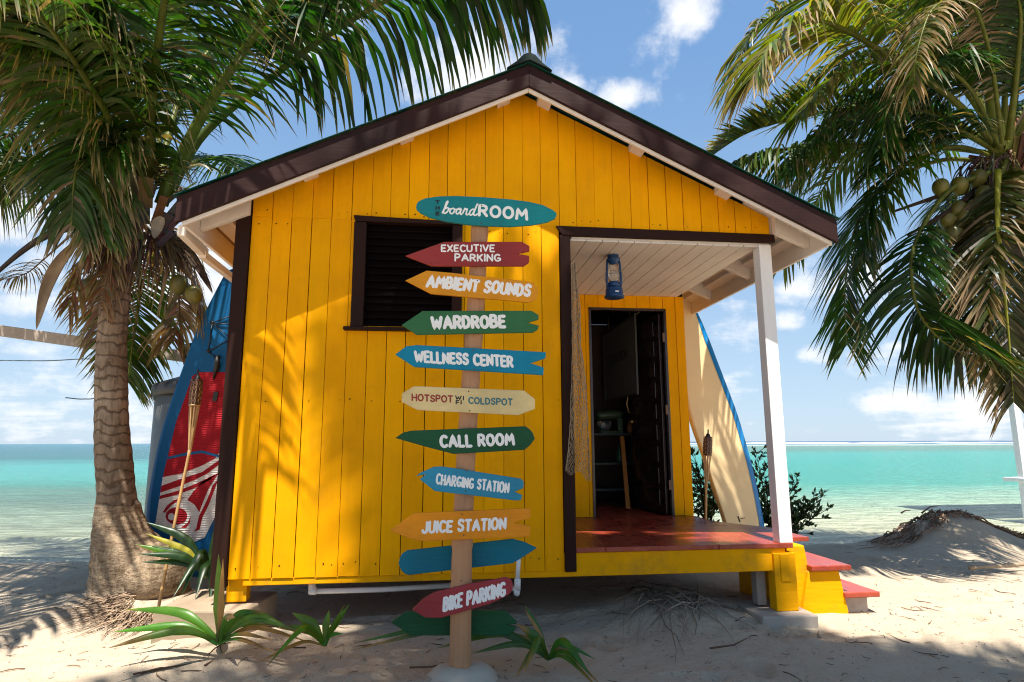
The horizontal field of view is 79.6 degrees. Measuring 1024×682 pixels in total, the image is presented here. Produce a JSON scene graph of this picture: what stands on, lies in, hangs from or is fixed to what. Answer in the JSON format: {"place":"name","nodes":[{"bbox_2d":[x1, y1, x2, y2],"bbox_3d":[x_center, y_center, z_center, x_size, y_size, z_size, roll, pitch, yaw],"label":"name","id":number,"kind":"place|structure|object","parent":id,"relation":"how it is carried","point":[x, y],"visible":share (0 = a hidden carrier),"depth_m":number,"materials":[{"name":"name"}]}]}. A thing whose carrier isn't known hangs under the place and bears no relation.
{"place":"outdoors","nodes":[
{"label":"outdoors","id":0,"kind":"place"},
{"bbox_2d":[0,513,1023,681],"bbox_3d":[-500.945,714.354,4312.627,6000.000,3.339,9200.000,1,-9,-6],"label":"sand","id":1,"kind":"structure","parent":0,"point":[955,546],"depth_m":3.77,"materials":[{"name":"beige sand"}]},
{"bbox_2d":[0,325,191,361],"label":"rail beam","id":2,"kind":"structure","parent":1,"relation":"on","point":[32,335],"depth_m":6.49,"materials":[{"name":"white weathered wood"}]},
{"bbox_2d":[39,590,279,640],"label":"root fibres","id":3,"kind":"object","parent":1,"relation":"on","point":[125,616],"visible":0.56,"depth_m":4.05,"materials":[{"name":"beige plant"}]},
{"bbox_2d":[144,376,179,515],"bbox_3d":[-3.084,1.282,6.061,0.950,1.960,0.950,1,-9,-6],"label":"water tank","id":4,"kind":"object","parent":1,"relation":"on","point":[162,392],"visible":0.18,"depth_m":5.77,"materials":[{"name":"metal"}]},
{"bbox_2d":[135,522,212,598],"bbox_3d":[-2.189,1.460,4.014,0.567,0.517,0.403,3,-10,-16],"label":"lily plant","id":5,"kind":"object","parent":1,"relation":"on","point":[190,555],"visible":0.88,"depth_m":4.09,"materials":[{"name":"green plant"}]},
{"bbox_2d":[157,369,202,606],"bbox_3d":[-2.305,1.050,4.252,0.203,1.724,0.085,1,-9,-6],"label":"garden torch","id":6,"kind":"object","parent":1,"relation":"on","point":[195,392],"visible":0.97,"depth_m":4.32,"materials":[{"name":"wood"}]},
{"bbox_2d":[146,269,232,578],"bbox_3d":[-2.557,0.647,5.208,0.901,2.631,0.184,1,-9,-6],"label":"paddle board","id":7,"kind":"object","parent":1,"relation":"on","point":[196,512],"visible":0.55,"depth_m":5.12,"materials":[{"name":"red plastic"}]},
{"bbox_2d":[109,554,308,652],"bbox_3d":[-1.554,1.385,3.208,1.027,0.482,0.351,1,-9,-6],"label":"lily plant","id":8,"kind":"object","parent":1,"relation":"on","point":[227,625],"visible":0.98,"depth_m":3.25,"materials":[{"name":"green plant"}]},
{"bbox_2d":[151,591,276,643],"bbox_3d":[-1.823,1.730,3.814,0.555,0.238,0.483,0,-9,1],"label":"timber footing","id":9,"kind":"object","parent":1,"relation":"on","point":[200,606],"visible":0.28,"depth_m":3.73,"materials":[{"name":"brown concrete"}]},
{"bbox_2d":[172,52,840,610],"bbox_3d":[-0.185,0.294,5.972,4.465,3.862,4.335,1,-9,-6],"label":"beach hut","id":10,"kind":"object","parent":9,"relation":"on","point":[320,464],"visible":0.88,"depth_m":4.17,"materials":[{"name":"yellow paint"}]},
{"bbox_2d":[343,215,462,331],"bbox_3d":[-0.712,-0.453,4.180,0.805,0.794,0.121,1,-9,-6],"label":"window","id":11,"kind":"structure","parent":10,"relation":"in","point":[381,295],"depth_m":4.19,"materials":[{"name":"brown paint"}]},
{"bbox_2d":[566,262,590,480],"bbox_3d":[0.428,0.183,4.147,0.217,1.498,0.094,6,-11,-31],"label":"fishing net","id":12,"kind":"object","parent":10,"relation":"hanging from","point":[575,296],"visible":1,"depth_m":4.13,"materials":[{"name":"beige fabric"}]},
{"bbox_2d":[594,433,633,501],"bbox_3d":[1.106,1.450,6.990,0.700,0.787,0.480,1,-9,-6],"label":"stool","id":13,"kind":"object","parent":10,"relation":"on","point":[614,487],"visible":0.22,"depth_m":6.88,"materials":[{"name":"brown wood"}]},
{"bbox_2d":[596,410,623,432],"bbox_3d":[1.123,0.924,7.037,0.317,0.265,0.170,1,-9,-6],"label":"stand mixer","id":14,"kind":"object","parent":13,"relation":"on","point":[617,416],"visible":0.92,"depth_m":7.00,"materials":[{"name":"green metal"}]},
{"bbox_2d":[616,446,621,461],"bbox_3d":[1.208,1.271,6.919,0.070,0.180,0.068,1,-9,-6],"label":"bottle","id":15,"kind":"object","parent":13,"relation":"on","point":[618,456],"visible":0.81,"depth_m":6.89,"materials":[{"name":"green glass"}]},
{"bbox_2d":[627,420,631,432],"bbox_3d":[1.337,0.970,6.973,0.064,0.150,0.062,1,-9,-6],"label":"bottle","id":16,"kind":"object","parent":13,"relation":"on","point":[629,427],"visible":0.73,"depth_m":6.94,"materials":[{"name":"brown glass"}]},
{"bbox_2d":[604,254,624,299],"bbox_3d":[0.775,-0.529,4.686,0.157,0.412,0.156,1,-9,-6],"label":"lantern","id":17,"kind":"object","parent":10,"relation":"hanging from","point":[614,288],"visible":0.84,"depth_m":4.65,"materials":[{"name":"blue metal"}]},
{"bbox_2d":[603,312,638,401],"bbox_3d":[1.213,0.137,6.960,0.025,1.033,1.259,1,-9,-6],"label":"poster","id":18,"kind":"object","parent":10,"relation":"hanging from","point":[620,357],"visible":0.99,"depth_m":6.85,"materials":[{"name":"paper"}]},
{"bbox_2d":[620,436,629,508],"bbox_3d":[1.200,1.386,6.532,0.047,0.745,0.410,-1,-9,4],"label":"plank","id":19,"kind":"object","parent":10,"relation":"on","point":[625,475],"visible":1,"depth_m":6.51,"materials":[{"name":"orange paint"}]},
{"bbox_2d":[626,314,671,513],"bbox_3d":[1.346,0.729,6.234,0.118,1.922,0.804,2,-10,-12],"label":"door","id":20,"kind":"structure","parent":10,"relation":"in","point":[647,421],"depth_m":6.15,"materials":[{"name":"brown wood"}]},
{"bbox_2d":[0,0,552,599],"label":"coconut palm","id":21,"kind":"object","parent":1,"relation":"on","point":[106,172],"visible":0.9,"depth_m":4.79,"materials":[{"name":"green plant"}]},
{"bbox_2d":[0,358,93,399],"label":"cable","id":22,"kind":"object","parent":21,"relation":"attached to","point":[54,360],"visible":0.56,"depth_m":6.88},
{"bbox_2d":[258,605,348,665],"bbox_3d":[-1.089,1.486,3.161,0.472,0.238,0.273,8,-13,-42],"label":"lily plant","id":23,"kind":"object","parent":1,"relation":"on","point":[310,626],"visible":1,"depth_m":3.25,"materials":[{"name":"green plant"}]},
{"bbox_2d":[390,196,556,681],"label":"signpost","id":24,"kind":"object","parent":1,"relation":"on","point":[463,524],"visible":1,"depth_m":3.26,"materials":[{"name":"wood"},{"name":"painted wood"},{"name":"white paint"}]},
{"bbox_2d":[353,605,597,681],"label":"lily plant","id":25,"kind":"object","parent":1,"relation":"on","point":[532,641],"visible":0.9,"depth_m":3.22,"materials":[{"name":"green plant"}]},
{"bbox_2d":[0,550,1023,681],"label":"beach litter","id":26,"kind":"object","parent":1,"relation":"on","point":[206,664],"visible":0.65,"depth_m":3.45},
{"bbox_2d":[3,549,1023,681],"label":"shell chips","id":27,"kind":"object","parent":1,"relation":"on","point":[606,624],"visible":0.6,"depth_m":3.69,"materials":[{"name":"white"}]},
{"bbox_2d":[593,579,757,660],"bbox_3d":[1.072,1.806,4.262,1.075,0.174,2.067,-2,-10,11],"label":"root clump","id":28,"kind":"object","parent":1,"relation":"on","point":[701,598],"visible":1,"depth_m":4.14,"materials":[{"name":"brown plant"}]},
{"bbox_2d":[690,446,719,521],"bbox_3d":[2.076,1.672,6.581,0.729,1.133,0.583,1,-9,-6],"label":"shrub","id":29,"kind":"object","parent":1,"relation":"on","point":[711,504],"visible":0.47,"depth_m":6.50,"materials":[{"name":"green plant"}]},
{"bbox_2d":[703,429,711,518],"bbox_3d":[1.870,1.410,5.855,0.126,1.131,0.089,-2,-10,10],"label":"garden torch","id":30,"kind":"object","parent":1,"relation":"on","point":[707,446],"visible":0.94,"depth_m":5.87,"materials":[{"name":"wood"}]},
{"bbox_2d":[682,295,763,526],"bbox_3d":[2.120,0.904,6.472,0.972,3.028,0.112,1,-9,-6],"label":"surfboard","id":31,"kind":"object","parent":1,"relation":"on","point":[732,480],"visible":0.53,"depth_m":6.42,"materials":[{"name":"beige plastic"}]},
{"bbox_2d":[733,599,818,628],"bbox_3d":[1.779,1.891,4.179,0.385,0.154,0.440,1,-9,-6],"label":"concrete pad","id":32,"kind":"object","parent":1,"relation":"on","point":[768,616],"visible":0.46,"depth_m":3.99,"materials":[{"name":"grey concrete"}]},
{"bbox_2d":[750,445,834,534],"bbox_3d":[2.914,1.666,6.603,1.012,1.154,0.505,1,-9,-6],"label":"shrub","id":33,"kind":"object","parent":1,"relation":"on","point":[797,516],"visible":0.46,"depth_m":6.56,"materials":[{"name":"green plant"}]},
{"bbox_2d":[739,543,879,613],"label":"porch steps","id":34,"kind":"structure","parent":1,"relation":"on","point":[822,587],"depth_m":4.24,"materials":[{"name":"yellow paint"}]},
{"bbox_2d":[703,0,1023,438],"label":"coconut palm","id":35,"kind":"object","parent":1,"relation":"on","point":[932,60],"visible":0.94,"depth_m":5.59,"materials":[{"name":"green plant"}]},
{"bbox_2d":[856,505,1023,549],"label":"root mat","id":36,"kind":"object","parent":1,"relation":"on","point":[884,537],"visible":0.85,"depth_m":6.80,"materials":[{"name":"brown plant"}]},
{"bbox_2d":[968,562,1023,569],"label":"driftwood pole","id":37,"kind":"object","parent":1,"relation":"on","point":[991,566],"visible":1,"depth_m":5.43,"materials":[{"name":"brown wood"}]},
{"bbox_2d":[1003,526,1023,537],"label":"seaweed clump","id":38,"kind":"object","parent":1,"relation":"on","point":[1020,533],"visible":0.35,"depth_m":6.80,"materials":[{"name":"brown plant"}]},
{"bbox_2d":[0,440,1023,562],"bbox_3d":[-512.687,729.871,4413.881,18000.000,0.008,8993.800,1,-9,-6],"label":"sea","id":39,"kind":"structure","parent":0,"point":[48,495],"depth_m":17.72,"materials":[{"name":"liquid"}]},
{"bbox_2d":[690,442,1012,443],"bbox_3d":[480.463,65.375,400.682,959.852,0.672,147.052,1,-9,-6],"label":"surf","id":40,"kind":"structure","parent":39,"relation":"on","point":[879,442],"depth_m":364.19,"materials":[{"name":"liquid"}]},
{"bbox_2d":[919,347,1023,520],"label":"pier platform","id":41,"kind":"structure","parent":39,"relation":"in","point":[1016,423],"depth_m":9.84,"materials":[{"name":"white paint"}]},
{"bbox_2d":[0,0,1023,443],"label":"sky","id":42,"kind":"structure","parent":0,"point":[658,61],"materials":[{"name":"blue"}]}
]}

